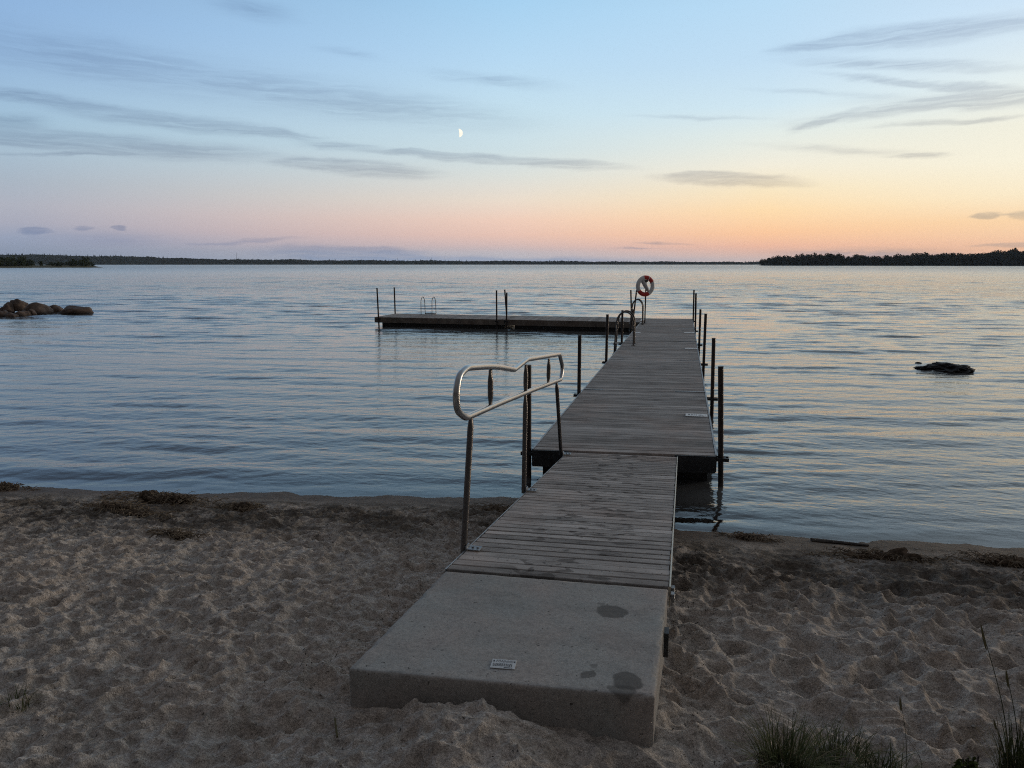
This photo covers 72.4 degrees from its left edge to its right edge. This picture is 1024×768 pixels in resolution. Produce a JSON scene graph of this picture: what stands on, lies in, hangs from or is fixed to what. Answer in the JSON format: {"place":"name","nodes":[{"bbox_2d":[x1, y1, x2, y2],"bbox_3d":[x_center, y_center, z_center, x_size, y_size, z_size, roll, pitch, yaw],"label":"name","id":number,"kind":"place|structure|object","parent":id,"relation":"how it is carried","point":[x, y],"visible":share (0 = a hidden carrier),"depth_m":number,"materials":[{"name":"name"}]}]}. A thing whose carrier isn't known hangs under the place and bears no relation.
{"place":"outdoors","nodes":[
{"label":"outdoors","id":0,"kind":"place"},
{"bbox_2d":[0,265,102,267],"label":"terrain","id":1,"kind":"structure","parent":0,"point":[51,266],"depth_m":469.86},
{"bbox_2d":[0,258,8,265],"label":"bushy tree","id":2,"kind":"object","parent":1,"relation":"on","point":[4,263],"visible":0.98,"depth_m":461.64,"materials":[{"name":"green plant"}]},
{"bbox_2d":[17,258,27,265],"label":"bushy tree","id":3,"kind":"object","parent":1,"relation":"on","point":[25,263],"visible":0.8,"depth_m":472.38,"materials":[{"name":"green plant"}]},
{"bbox_2d":[68,259,76,265],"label":"bushy tree","id":4,"kind":"object","parent":1,"relation":"on","point":[73,263],"visible":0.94,"depth_m":486.04,"materials":[{"name":"green plant"}]},
{"bbox_2d":[79,259,87,265],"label":"bushy tree","id":5,"kind":"object","parent":1,"relation":"on","point":[83,263],"visible":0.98,"depth_m":483.44,"materials":[{"name":"green plant"}]},
{"bbox_2d":[334,718,337,737],"bbox_3d":[-0.668,1.301,2.656,0.008,0.014,0.113,-3,10,-18],"label":"twig","id":6,"kind":"object","parent":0,"point":[336,727],"visible":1,"depth_m":2.64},
{"bbox_2d":[28,258,757,264],"bbox_3d":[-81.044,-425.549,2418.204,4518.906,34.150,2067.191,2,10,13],"label":"hills","id":7,"kind":"structure","parent":0,"point":[126,263],"depth_m":2478.05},
{"bbox_2d":[0,253,758,264],"bbox_3d":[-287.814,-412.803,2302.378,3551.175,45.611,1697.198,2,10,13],"label":"forest","id":8,"kind":"object","parent":7,"relation":"on","point":[47,258],"visible":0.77,"depth_m":2532.31,"materials":[{"name":"plant"}]},
{"bbox_2d":[0,469,1023,767],"bbox_3d":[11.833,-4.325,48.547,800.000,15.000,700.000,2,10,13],"label":"beach","id":9,"kind":"structure","parent":0,"point":[106,659],"depth_m":3.71,"materials":[{"name":"sand"}]},
{"bbox_2d":[0,481,40,491],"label":"weed heap","id":10,"kind":"object","parent":9,"relation":"on","point":[5,486],"visible":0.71,"depth_m":7.57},
{"bbox_2d":[0,682,51,713],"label":"grass tuft","id":11,"kind":"object","parent":9,"relation":"on","point":[22,703],"visible":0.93,"depth_m":2.87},
{"bbox_2d":[69,499,156,514],"bbox_3d":[-3.808,1.169,6.603,0.998,0.137,0.588,2,10,13],"label":"weed heap","id":12,"kind":"object","parent":9,"relation":"on","point":[110,505],"visible":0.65,"depth_m":6.59,"materials":[{"name":"plant"}]},
{"bbox_2d":[93,507,180,520],"bbox_3d":[-3.463,1.201,6.448,0.867,0.101,0.382,2,10,13],"label":"weed heap","id":13,"kind":"object","parent":9,"relation":"on","point":[138,512],"visible":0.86,"depth_m":6.44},
{"bbox_2d":[94,489,230,510],"bbox_3d":[-3.513,1.145,7.058,1.597,0.178,0.725,2,10,13],"label":"weed heap","id":14,"kind":"object","parent":9,"relation":"on","point":[153,497],"visible":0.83,"depth_m":6.99,"materials":[{"name":"plant"}]},
{"bbox_2d":[146,527,209,541],"bbox_3d":[-2.631,1.176,5.528,0.673,0.067,0.310,2,10,13],"label":"weed heap","id":15,"kind":"object","parent":9,"relation":"on","point":[176,534],"visible":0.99,"depth_m":5.49,"materials":[{"name":"plant"}]},
{"bbox_2d":[212,501,275,514],"bbox_3d":[-2.588,1.208,6.725,0.753,0.131,0.483,2,10,13],"label":"weed heap","id":16,"kind":"object","parent":9,"relation":"on","point":[243,507],"visible":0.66,"depth_m":6.75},
{"bbox_2d":[458,502,514,512],"bbox_3d":[-0.131,1.225,6.826,0.878,0.084,0.513,2,10,13],"label":"weed heap","id":17,"kind":"object","parent":9,"relation":"on","point":[497,507],"visible":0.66,"depth_m":6.84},
{"bbox_2d":[349,572,668,746],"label":"concrete ramp","id":18,"kind":"structure","parent":9,"relation":"on","point":[589,657],"depth_m":2.95,"materials":[{"name":"concrete"}]},
{"bbox_2d":[490,659,516,669],"bbox_3d":[-0.035,1.141,2.853,0.101,0.004,0.073,2,6,7],"label":"information label","id":19,"kind":"object","parent":18,"relation":"on","point":[503,664],"visible":1,"depth_m":2.85,"materials":[{"name":"white"}]},
{"bbox_2d":[0,495,1023,765],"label":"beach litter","id":20,"kind":"object","parent":9,"relation":"on","point":[486,527],"visible":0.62,"depth_m":5.36,"materials":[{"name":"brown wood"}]},
{"bbox_2d":[3,493,1020,762],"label":"pebbles","id":21,"kind":"object","parent":9,"relation":"on","point":[427,519],"visible":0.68,"depth_m":4.95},
{"bbox_2d":[714,530,783,543],"bbox_3d":[2.108,1.377,6.225,0.623,0.096,0.398,2,10,13],"label":"weed heap","id":22,"kind":"object","parent":9,"relation":"on","point":[747,536],"visible":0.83,"depth_m":6.22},
{"bbox_2d":[692,702,871,767],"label":"grass tuft","id":23,"kind":"object","parent":9,"relation":"on","point":[778,755],"visible":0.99,"depth_m":2.52,"materials":[{"name":"plant"}]},
{"bbox_2d":[737,709,901,767],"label":"grass tuft","id":24,"kind":"object","parent":9,"relation":"on","point":[830,746],"visible":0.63,"depth_m":2.62,"materials":[{"name":"plant"}]},
{"bbox_2d":[810,538,868,545],"bbox_3d":[2.888,1.395,6.172,0.474,0.036,0.069,2,10,13],"label":"driftwood","id":25,"kind":"object","parent":9,"relation":"on","point":[833,541],"visible":1,"depth_m":6.17,"materials":[{"name":"brown wood"}]},
{"bbox_2d":[819,731,928,767],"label":"grass tuft","id":26,"kind":"object","parent":9,"relation":"on","point":[883,763],"visible":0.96,"depth_m":2.52,"materials":[{"name":"plant"}]},
{"bbox_2d":[799,545,959,564],"bbox_3d":[3.034,1.398,5.712,1.354,0.161,0.489,2,10,13],"label":"weed heap","id":27,"kind":"object","parent":9,"relation":"on","point":[896,554],"visible":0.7,"depth_m":5.68,"materials":[{"name":"plant"}]},
{"bbox_2d":[899,698,906,763],"bbox_3d":[1.401,1.278,2.507,0.010,0.322,0.050,-8,13,-40],"label":"grass stalk","id":28,"kind":"object","parent":9,"relation":"on","point":[900,704],"depth_m":2.50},
{"bbox_2d":[952,755,981,767],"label":"leafy plant","id":29,"kind":"object","parent":9,"relation":"on","point":[968,763],"visible":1,"depth_m":2.52,"materials":[{"name":"green plant"}]},
{"bbox_2d":[935,548,1023,573],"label":"weed heap","id":30,"kind":"object","parent":9,"relation":"on","point":[1013,561],"visible":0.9,"depth_m":5.63,"materials":[{"name":"plant"}]},
{"bbox_2d":[981,625,1010,761],"bbox_3d":[1.762,1.168,2.541,0.161,0.606,0.009,4,11,24],"label":"grass stalk","id":31,"kind":"object","parent":9,"relation":"on","point":[984,640],"depth_m":2.53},
{"bbox_2d":[968,707,1023,767],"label":"grass tuft","id":32,"kind":"object","parent":9,"relation":"on","point":[1018,756],"visible":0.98,"depth_m":2.56,"materials":[{"name":"plant"}]},
{"bbox_2d":[993,720,1005,765],"bbox_3d":[1.786,1.346,2.559,0.065,0.235,0.009,8,13,40],"label":"grass stalk","id":33,"kind":"object","parent":9,"relation":"on","point":[995,725],"depth_m":2.56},
{"bbox_2d":[1005,670,1017,746],"bbox_3d":[1.820,1.244,2.543,0.086,0.425,0.008,7,12,33],"label":"grass stalk","id":34,"kind":"object","parent":9,"relation":"on","point":[1007,680],"depth_m":2.53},
{"bbox_2d":[0,265,1023,522],"bbox_3d":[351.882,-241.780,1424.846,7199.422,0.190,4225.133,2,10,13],"label":"water","id":35,"kind":"structure","parent":0,"point":[836,403],"depth_m":15.79,"materials":[{"name":"liquid"}]},
{"bbox_2d":[0,310,7,316],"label":"boulder","id":36,"kind":"object","parent":35,"relation":"in","point":[3,313],"visible":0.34,"depth_m":32.77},
{"bbox_2d":[0,302,14,312],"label":"boulder","id":37,"kind":"object","parent":35,"relation":"in","point":[8,306],"visible":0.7,"depth_m":34.82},
{"bbox_2d":[5,312,18,316],"bbox_3d":[-23.370,-3.206,32.677,0.573,0.271,0.507,9,11,15],"label":"boulder","id":38,"kind":"object","parent":35,"relation":"in","point":[9,314],"visible":0.6,"depth_m":32.54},
{"bbox_2d":[10,299,27,310],"bbox_3d":[-24.866,-3.984,35.287,0.853,0.625,0.671,0,6,0],"label":"boulder","id":39,"kind":"object","parent":35,"relation":"in","point":[19,305],"visible":0.58,"depth_m":35.07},
{"bbox_2d":[15,311,31,315],"bbox_3d":[-23.305,-3.319,33.291,0.746,0.341,0.727,-3,9,2],"label":"boulder","id":40,"kind":"object","parent":35,"relation":"in","point":[21,313],"visible":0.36,"depth_m":33.07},
{"bbox_2d":[28,309,36,314],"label":"boulder","id":41,"kind":"object","parent":40,"relation":"on","point":[32,311],"visible":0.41,"depth_m":33.51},
{"bbox_2d":[24,302,53,314],"bbox_3d":[-23.600,-3.702,34.817,1.357,0.733,1.157,-5,9,6],"label":"boulder","id":42,"kind":"object","parent":35,"relation":"in","point":[40,308],"visible":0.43,"depth_m":34.49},
{"bbox_2d":[50,305,62,311],"bbox_3d":[-23.274,-3.797,35.708,0.886,0.527,0.809,-7,16,-2],"label":"boulder","id":43,"kind":"object","parent":35,"relation":"in","point":[56,308],"visible":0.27,"depth_m":35.48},
{"bbox_2d":[59,305,93,313],"bbox_3d":[-21.817,-3.694,35.164,1.809,0.511,1.282,2,9,12],"label":"boulder","id":44,"kind":"object","parent":35,"relation":"in","point":[71,309],"visible":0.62,"depth_m":34.69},
{"bbox_2d":[374,314,641,331],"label":"bathing platform","id":45,"kind":"structure","parent":35,"relation":"on","point":[553,323],"depth_m":26.80,"materials":[{"name":"grey wood"}]},
{"bbox_2d":[376,288,379,326],"bbox_3d":[-5.249,-2.316,27.612,0.122,2.914,0.062,2,10,13],"label":"steel post","id":46,"kind":"object","parent":45,"relation":"attached to","point":[378,307],"visible":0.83,"depth_m":27.48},
{"bbox_2d":[394,287,395,313],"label":"steel post","id":47,"kind":"object","parent":45,"relation":"attached to","point":[394,302],"visible":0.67,"depth_m":29.69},
{"bbox_2d":[420,297,435,314],"bbox_3d":[-3.463,-2.787,29.141,0.560,1.684,0.609,2,10,13],"label":"bathing ladder","id":48,"kind":"object","parent":45,"relation":"attached to","point":[435,306],"visible":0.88,"depth_m":29.20,"materials":[{"name":"metal"}]},
{"bbox_2d":[496,290,497,328],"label":"steel post","id":49,"kind":"object","parent":45,"relation":"attached to","point":[496,312],"visible":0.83,"depth_m":26.39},
{"bbox_2d":[506,293,507,329],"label":"steel post","id":50,"kind":"object","parent":45,"relation":"attached to","point":[506,308],"visible":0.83,"depth_m":26.24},
{"bbox_2d":[630,290,631,307],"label":"steel post","id":51,"kind":"object","parent":45,"relation":"attached to","point":[630,298],"visible":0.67,"depth_m":27.32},
{"bbox_2d":[634,290,636,313],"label":"steel post","id":52,"kind":"object","parent":45,"relation":"attached to","point":[635,301],"visible":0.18,"depth_m":27.32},
{"bbox_2d":[521,318,728,480],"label":"floating jetty","id":53,"kind":"object","parent":35,"relation":"on","point":[645,394],"visible":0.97,"depth_m":10.15,"materials":[{"name":"wood"}]},
{"bbox_2d":[526,364,530,486],"bbox_3d":[0.193,1.127,8.095,0.071,2.724,0.062,2,10,13],"label":"steel post","id":54,"kind":"object","parent":53,"relation":"attached to","point":[528,473],"visible":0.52,"depth_m":7.97,"materials":[{"name":"metal"}]},
{"bbox_2d":[445,452,677,606],"bbox_3d":[0.732,0.989,5.820,1.250,0.573,4.209,2,10,13],"label":"gangway","id":55,"kind":"object","parent":53,"relation":"on","point":[604,519],"visible":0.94,"depth_m":4.77,"materials":[{"name":"wood"}]},
{"bbox_2d":[453,352,570,552],"bbox_3d":[0.156,0.402,5.861,0.131,1.583,3.692,2,10,13],"label":"handrail","id":56,"kind":"object","parent":55,"relation":"attached to","point":[459,412],"visible":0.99,"depth_m":4.73,"materials":[{"name":"silver metal"}]},
{"bbox_2d":[577,335,581,393],"bbox_3d":[1.105,0.535,11.610,0.068,2.702,0.062,2,10,13],"label":"steel post","id":57,"kind":"object","parent":53,"relation":"attached to","point":[579,366],"visible":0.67,"depth_m":11.45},
{"bbox_2d":[605,314,608,361],"bbox_3d":[2.071,-0.153,15.452,0.072,2.761,0.062,2,10,13],"label":"steel post","id":58,"kind":"object","parent":53,"relation":"attached to","point":[606,338],"visible":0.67,"depth_m":15.29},
{"bbox_2d":[621,310,623,341],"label":"steel post","id":59,"kind":"object","parent":53,"relation":"attached to","point":[622,314],"visible":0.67,"depth_m":18.84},
{"bbox_2d":[612,310,635,354],"bbox_3d":[2.953,-1.014,18.436,0.609,1.830,0.530,2,10,13],"label":"bathing ladder","id":60,"kind":"object","parent":53,"relation":"attached to","point":[615,343],"visible":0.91,"depth_m":18.45,"materials":[{"name":"metal"}]},
{"bbox_2d":[629,309,633,334],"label":"steel post","id":61,"kind":"object","parent":53,"relation":"attached to","point":[631,321],"visible":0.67,"depth_m":23.02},
{"bbox_2d":[629,299,643,332],"bbox_3d":[4.374,-2.075,24.629,0.536,1.830,0.430,2,10,13],"label":"bathing ladder","id":62,"kind":"object","parent":53,"relation":"attached to","point":[640,300],"visible":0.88,"depth_m":24.40,"materials":[{"name":"metal"}]},
{"bbox_2d":[644,280,647,322],"bbox_3d":[4.739,-2.943,24.867,0.140,1.555,0.222,2,10,13],"label":"lifebuoy stand","id":63,"kind":"object","parent":53,"relation":"on","point":[646,281],"visible":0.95,"depth_m":24.93,"materials":[{"name":"metal"}]},
{"bbox_2d":[636,275,654,296],"bbox_3d":[4.705,-3.460,24.715,0.742,0.742,0.122,-3,10,-19],"label":"lifebuoy","id":64,"kind":"object","parent":63,"relation":"hanging from","point":[649,279],"visible":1,"depth_m":24.66,"materials":[{"name":"red plastic"}]},
{"bbox_2d":[641,280,648,291],"bbox_3d":[4.691,-3.486,24.668,0.296,0.489,0.173,2,10,13],"label":"throw line bag","id":65,"kind":"object","parent":64,"relation":"hanging from","point":[644,284],"visible":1,"depth_m":24.60,"materials":[{"name":"fabric"}]},
{"bbox_2d":[692,290,694,322],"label":"steel post","id":66,"kind":"object","parent":53,"relation":"attached to","point":[693,303],"visible":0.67,"depth_m":26.24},
{"bbox_2d":[694,293,696,333],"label":"steel post","id":67,"kind":"object","parent":53,"relation":"attached to","point":[695,311],"visible":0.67,"depth_m":22.43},
{"bbox_2d":[686,413,707,416],"bbox_3d":[2.564,0.433,9.738,0.304,0.008,0.169,2,10,10],"label":"deck sign","id":68,"kind":"object","parent":53,"relation":"on","point":[697,415],"visible":1,"depth_m":9.70,"materials":[{"name":"white plastic"}]},
{"bbox_2d":[698,309,701,355],"bbox_3d":[5.005,-0.671,18.771,0.080,2.660,0.062,2,10,13],"label":"steel post","id":69,"kind":"object","parent":53,"relation":"attached to","point":[699,333],"visible":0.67,"depth_m":18.62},
{"bbox_2d":[702,314,706,377],"bbox_3d":[4.130,-0.118,15.134,0.073,2.799,0.062,2,10,13],"label":"steel post","id":70,"kind":"object","parent":53,"relation":"attached to","point":[704,342],"visible":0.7,"depth_m":14.99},
{"bbox_2d":[710,338,715,417],"bbox_3d":[3.222,0.596,11.302,0.117,2.687,0.062,2,10,13],"label":"steel post","id":71,"kind":"object","parent":53,"relation":"attached to","point":[712,376],"visible":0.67,"depth_m":11.16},
{"bbox_2d":[718,366,723,486],"bbox_3d":[2.337,1.161,7.836,0.192,2.746,0.062,2,10,13],"label":"steel post","id":72,"kind":"object","parent":53,"relation":"attached to","point":[721,423],"visible":0.67,"depth_m":7.70,"materials":[{"name":"metal"}]},
{"bbox_2d":[913,366,933,369],"bbox_3d":[9.797,-0.377,16.527,0.606,0.076,0.596,6,5,1],"label":"boulder","id":73,"kind":"object","parent":35,"relation":"in","point":[923,367],"visible":0.71,"depth_m":16.32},
{"bbox_2d":[925,362,974,373],"bbox_3d":[10.243,-0.384,16.318,1.167,0.204,1.018,5,12,18],"label":"boulder","id":74,"kind":"object","parent":35,"relation":"in","point":[947,367],"visible":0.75,"depth_m":16.16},
{"bbox_2d":[0,0,1023,261],"label":"sky","id":75,"kind":"structure","parent":0,"point":[593,130],"materials":[{"name":"blue"}]},
{"bbox_2d":[759,264,1023,265],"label":"terrain","id":76,"kind":"structure","parent":0,"point":[886,265],"depth_m":967.29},
{"bbox_2d":[777,257,784,264],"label":"broadleaf tree","id":77,"kind":"object","parent":76,"relation":"on","point":[782,259],"visible":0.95,"depth_m":1033.70,"materials":[{"name":"green plant"}]},
{"bbox_2d":[788,257,797,264],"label":"broadleaf tree","id":78,"kind":"object","parent":76,"relation":"on","point":[792,260],"visible":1,"depth_m":1019.92,"materials":[{"name":"green plant"}]},
{"bbox_2d":[795,256,804,264],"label":"broadleaf tree","id":79,"kind":"object","parent":76,"relation":"on","point":[801,260],"visible":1,"depth_m":1013.35,"materials":[{"name":"green plant"}]},
{"bbox_2d":[803,256,812,264],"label":"broadleaf tree","id":80,"kind":"object","parent":76,"relation":"on","point":[808,262],"visible":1,"depth_m":1013.13,"materials":[{"name":"green plant"}]},
{"bbox_2d":[813,255,823,264],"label":"broadleaf tree","id":81,"kind":"object","parent":76,"relation":"on","point":[819,259],"visible":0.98,"depth_m":1007.97,"materials":[{"name":"green plant"}]},
{"bbox_2d":[828,258,836,264],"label":"broadleaf tree","id":82,"kind":"object","parent":76,"relation":"on","point":[831,262],"visible":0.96,"depth_m":1008.87,"materials":[{"name":"green plant"}]},
{"bbox_2d":[831,254,840,264],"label":"broadleaf tree","id":83,"kind":"object","parent":76,"relation":"on","point":[835,256],"visible":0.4,"depth_m":1018.74,"materials":[{"name":"green plant"}]},
{"bbox_2d":[841,256,847,264],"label":"broadleaf tree","id":84,"kind":"object","parent":76,"relation":"on","point":[843,261],"visible":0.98,"depth_m":1000.82,"materials":[{"name":"green plant"}]},
{"bbox_2d":[848,257,854,264],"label":"broadleaf tree","id":85,"kind":"object","parent":76,"relation":"on","point":[851,261],"visible":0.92,"depth_m":997.00,"materials":[{"name":"green plant"}]},
{"bbox_2d":[853,258,862,264],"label":"broadleaf tree","id":86,"kind":"object","parent":76,"relation":"on","point":[857,262],"visible":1,"depth_m":985.63,"materials":[{"name":"green plant"}]},
{"bbox_2d":[860,256,866,264],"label":"broadleaf tree","id":87,"kind":"object","parent":76,"relation":"on","point":[862,260],"visible":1,"depth_m":985.69,"materials":[{"name":"green plant"}]},
{"bbox_2d":[869,256,880,264],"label":"broadleaf tree","id":88,"kind":"object","parent":76,"relation":"on","point":[875,261],"visible":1,"depth_m":975.88,"materials":[{"name":"green plant"}]},
{"bbox_2d":[887,256,894,264],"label":"broadleaf tree","id":89,"kind":"object","parent":76,"relation":"on","point":[890,261],"visible":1,"depth_m":967.76,"materials":[{"name":"green plant"}]},
{"bbox_2d":[893,257,902,264],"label":"broadleaf tree","id":90,"kind":"object","parent":76,"relation":"on","point":[897,260],"visible":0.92,"depth_m":969.64,"materials":[{"name":"green plant"}]},
{"bbox_2d":[897,255,908,264],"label":"broadleaf tree","id":91,"kind":"object","parent":76,"relation":"on","point":[902,261],"visible":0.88,"depth_m":970.28,"materials":[{"name":"green plant"}]},
{"bbox_2d":[905,257,916,264],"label":"broadleaf tree","id":92,"kind":"object","parent":76,"relation":"on","point":[912,260],"visible":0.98,"depth_m":955.32,"materials":[{"name":"green plant"}]},
{"bbox_2d":[916,255,923,264],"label":"broadleaf tree","id":93,"kind":"object","parent":76,"relation":"on","point":[918,262],"visible":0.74,"depth_m":962.37,"materials":[{"name":"green plant"}]},
{"bbox_2d":[918,256,928,264],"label":"broadleaf tree","id":94,"kind":"object","parent":76,"relation":"on","point":[924,262],"visible":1,"depth_m":948.83,"materials":[{"name":"green plant"}]},
{"bbox_2d":[929,256,936,264],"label":"broadleaf tree","id":95,"kind":"object","parent":76,"relation":"on","point":[933,260],"visible":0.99,"depth_m":944.69,"materials":[{"name":"green plant"}]},
{"bbox_2d":[934,254,940,264],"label":"broadleaf tree","id":96,"kind":"object","parent":76,"relation":"on","point":[937,260],"visible":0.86,"depth_m":946.75,"materials":[{"name":"green plant"}]},
{"bbox_2d":[939,255,950,264],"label":"broadleaf tree","id":97,"kind":"object","parent":76,"relation":"on","point":[945,261],"visible":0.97,"depth_m":937.90,"materials":[{"name":"green plant"}]},
{"bbox_2d":[951,254,963,265],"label":"broadleaf tree","id":98,"kind":"object","parent":76,"relation":"on","point":[960,261],"visible":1,"depth_m":925.79,"materials":[{"name":"green plant"}]},
{"bbox_2d":[960,255,971,264],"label":"broadleaf tree","id":99,"kind":"object","parent":76,"relation":"on","point":[965,259],"visible":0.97,"depth_m":923.85,"materials":[{"name":"green plant"}]},
{"bbox_2d":[967,253,976,264],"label":"broadleaf tree","id":100,"kind":"object","parent":76,"relation":"on","point":[972,259],"visible":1,"depth_m":920.41,"materials":[{"name":"green plant"}]},
{"bbox_2d":[975,254,987,264],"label":"broadleaf tree","id":101,"kind":"object","parent":76,"relation":"on","point":[979,258],"visible":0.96,"depth_m":918.36,"materials":[{"name":"green plant"}]},
{"bbox_2d":[977,253,993,264],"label":"broadleaf tree","id":102,"kind":"object","parent":76,"relation":"on","point":[988,256],"visible":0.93,"depth_m":914.14,"materials":[{"name":"green plant"}]},
{"bbox_2d":[985,250,1000,255],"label":"broadleaf tree","id":103,"kind":"object","parent":76,"relation":"on","point":[993,253],"visible":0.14,"depth_m":936.69,"materials":[{"name":"green plant"}]},
{"bbox_2d":[988,252,998,264],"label":"broadleaf tree","id":104,"kind":"object","parent":76,"relation":"on","point":[992,261],"visible":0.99,"depth_m":911.89,"materials":[{"name":"green plant"}]},
{"bbox_2d":[995,254,1005,264],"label":"broadleaf tree","id":105,"kind":"object","parent":76,"relation":"on","point":[1000,259],"visible":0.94,"depth_m":907.33,"materials":[{"name":"green plant"}]},
{"bbox_2d":[1001,254,1016,265],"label":"broadleaf tree","id":106,"kind":"object","parent":76,"relation":"on","point":[1008,260],"visible":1,"depth_m":895.20,"materials":[{"name":"green plant"}]},
{"bbox_2d":[1002,252,1017,264],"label":"broadleaf tree","id":107,"kind":"object","parent":76,"relation":"on","point":[1013,254],"visible":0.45,"depth_m":901.06,"materials":[{"name":"green plant"}]},
{"bbox_2d":[1004,248,1018,262],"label":"broadleaf tree","id":108,"kind":"object","parent":76,"relation":"on","point":[1014,250],"visible":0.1,"depth_m":916.85,"materials":[{"name":"green plant"}]},
{"bbox_2d":[1012,253,1023,265],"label":"broadleaf tree","id":109,"kind":"object","parent":76,"relation":"on","point":[1021,262],"visible":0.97,"depth_m":889.19,"materials":[{"name":"green plant"}]},
{"bbox_2d":[1014,253,1021,264],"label":"broadleaf tree","id":110,"kind":"object","parent":76,"relation":"on","point":[1017,257],"visible":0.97,"depth_m":891.64,"materials":[{"name":"green plant"}]}
]}

